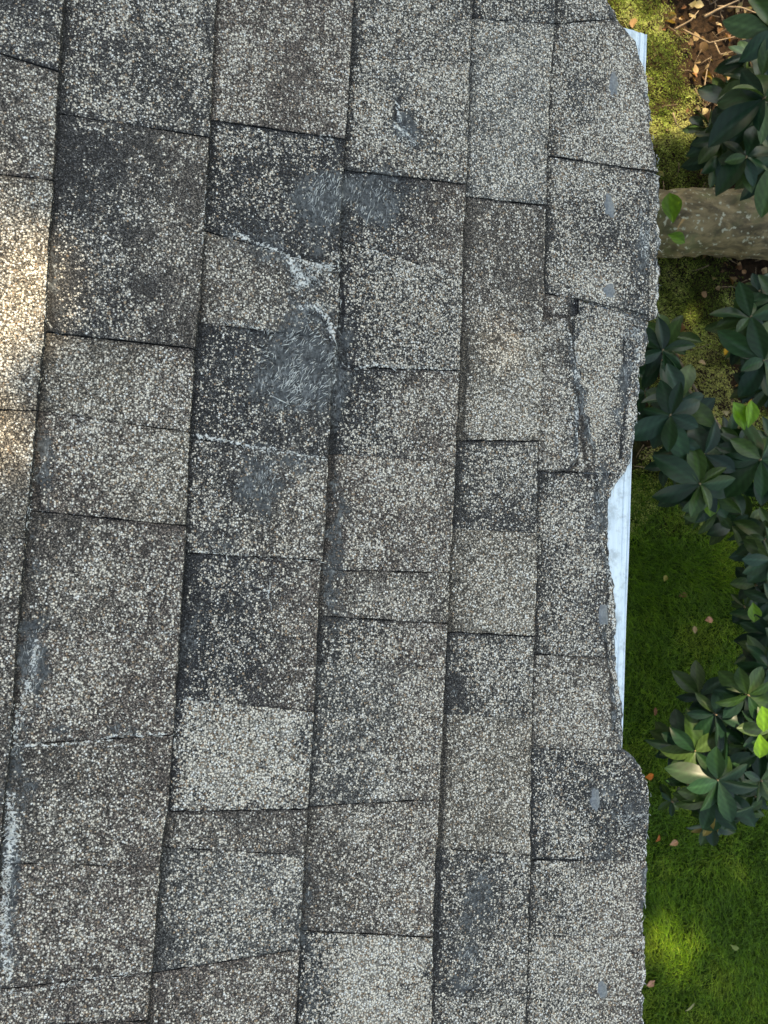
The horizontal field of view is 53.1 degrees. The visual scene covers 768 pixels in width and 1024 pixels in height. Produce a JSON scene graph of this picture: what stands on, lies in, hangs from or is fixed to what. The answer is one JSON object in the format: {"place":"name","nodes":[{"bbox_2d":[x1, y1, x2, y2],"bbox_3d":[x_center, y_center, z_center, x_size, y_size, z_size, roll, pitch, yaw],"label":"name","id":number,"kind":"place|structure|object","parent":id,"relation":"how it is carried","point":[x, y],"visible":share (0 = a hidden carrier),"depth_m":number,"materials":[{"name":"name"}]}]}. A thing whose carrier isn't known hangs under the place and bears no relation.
{"place":"outdoors","nodes":[
{"label":"outdoors","id":0,"kind":"place"},
{"bbox_2d":[584,0,767,1023],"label":"ground","id":1,"kind":"structure","parent":0,"point":[698,23],"depth_m":2.98,"materials":[{"name":"green plant"}]},
{"bbox_2d":[0,0,660,1023],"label":"house","id":2,"kind":"structure","parent":1,"relation":"on","point":[322,340],"depth_m":0.87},
{"bbox_2d":[646,980,654,986],"bbox_3d":[1.000,1.762,2.869,0.030,0.016,0.031,27,88,2],"label":"fallen leaf","id":3,"kind":"object","parent":1,"relation":"on","point":[650,984],"visible":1,"depth_m":2.87,"materials":[{"name":"plant"}]},
{"bbox_2d":[587,0,767,534],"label":"moss carpet","id":4,"kind":"object","parent":1,"relation":"on","point":[700,325],"visible":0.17,"depth_m":3.01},
{"bbox_2d":[656,187,767,260],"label":"fallen log","id":5,"kind":"object","parent":4,"relation":"on","point":[726,223],"visible":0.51,"depth_m":2.79,"materials":[{"name":"brown wood"}]},
{"bbox_2d":[630,0,764,467],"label":"dry needles","id":6,"kind":"object","parent":1,"relation":"on","point":[703,185],"visible":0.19,"depth_m":3.04,"materials":[{"name":"brown plant"}]},
{"bbox_2d":[629,0,767,456],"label":"leaf litter","id":7,"kind":"object","parent":1,"relation":"on","point":[703,46],"visible":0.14,"depth_m":3.05,"materials":[{"name":"brown plant"}]},
{"bbox_2d":[674,10,698,29],"bbox_3d":[1.193,-1.928,3.015,0.115,0.024,0.019,-35,87,-1],"label":"twig","id":8,"kind":"object","parent":7,"relation":"on","point":[679,26],"visible":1,"depth_m":3.01,"materials":[{"name":"brown wood"}]},
{"bbox_2d":[682,29,734,42],"bbox_3d":[1.337,-1.869,3.015,0.325,0.036,0.076,-2,87,1],"label":"twig","id":9,"kind":"object","parent":7,"relation":"on","point":[704,39],"visible":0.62,"depth_m":3.00,"materials":[{"name":"brown wood"}]},
{"bbox_2d":[704,0,738,17],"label":"twig","id":10,"kind":"object","parent":7,"relation":"on","point":[712,12],"visible":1,"depth_m":3.01,"materials":[{"name":"brown wood"}]},
{"bbox_2d":[714,42,732,54],"bbox_3d":[1.321,-1.806,3.006,0.082,0.023,0.045,33,88,3],"label":"twig","id":11,"kind":"object","parent":7,"relation":"on","point":[718,49],"visible":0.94,"depth_m":3.00,"materials":[{"name":"brown wood"}]},
{"bbox_2d":[717,5,755,12],"bbox_3d":[1.400,-1.969,3.013,0.183,0.025,0.009,15,88,2],"label":"twig","id":12,"kind":"object","parent":7,"relation":"on","point":[718,6],"visible":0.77,"depth_m":3.01,"materials":[{"name":"brown wood"}]},
{"bbox_2d":[634,314,767,545],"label":"rhododendron shrub","id":13,"kind":"object","parent":1,"relation":"on","point":[708,464],"visible":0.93,"depth_m":2.01,"materials":[{"name":"green plant"}]},
{"bbox_2d":[661,0,767,243],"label":"rhododendron shrub","id":14,"kind":"object","parent":1,"relation":"on","point":[728,147],"visible":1,"depth_m":2.18,"materials":[{"name":"green plant"}]},
{"bbox_2d":[704,273,767,407],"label":"rhododendron shrub","id":15,"kind":"object","parent":1,"relation":"on","point":[740,328],"visible":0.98,"depth_m":2.15,"materials":[{"name":"green plant"}]},
{"bbox_2d":[622,472,767,1023],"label":"lawn grass","id":16,"kind":"structure","parent":0,"point":[679,620],"depth_m":2.91,"materials":[{"name":"green plant"}]},
{"bbox_2d":[645,773,653,779],"bbox_3d":[1.007,1.000,2.905,0.027,0.012,0.028,36,88,3],"label":"fallen leaf","id":17,"kind":"object","parent":16,"relation":"on","point":[649,776],"visible":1,"depth_m":2.91,"materials":[{"name":"orange plant"}]},
{"bbox_2d":[670,840,677,845],"bbox_3d":[1.093,1.245,2.894,0.036,0.016,0.021,2,87,1],"label":"fallen leaf","id":18,"kind":"object","parent":16,"relation":"on","point":[674,842],"visible":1,"depth_m":2.89,"materials":[{"name":"plant"}]},
{"bbox_2d":[645,635,767,845],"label":"rhododendron shrub","id":19,"kind":"object","parent":16,"relation":"on","point":[717,766],"visible":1,"depth_m":2.06,"materials":[{"name":"green plant"}]},
{"bbox_2d":[705,616,712,622],"bbox_3d":[1.242,0.411,2.927,0.024,0.013,0.024,35,88,3],"label":"fallen leaf","id":20,"kind":"object","parent":16,"relation":"on","point":[709,619],"visible":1,"depth_m":2.93,"materials":[{"name":"brown plant"}]},
{"bbox_2d":[731,945,738,950],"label":"fallen leaf","id":21,"kind":"object","parent":16,"relation":"on","point":[734,947],"visible":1,"depth_m":2.87,"materials":[{"name":"green plant"}]},
{"bbox_2d":[727,495,767,664],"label":"rhododendron shrub","id":22,"kind":"object","parent":16,"relation":"on","point":[750,581],"visible":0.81,"depth_m":2.17,"materials":[{"name":"green plant"}]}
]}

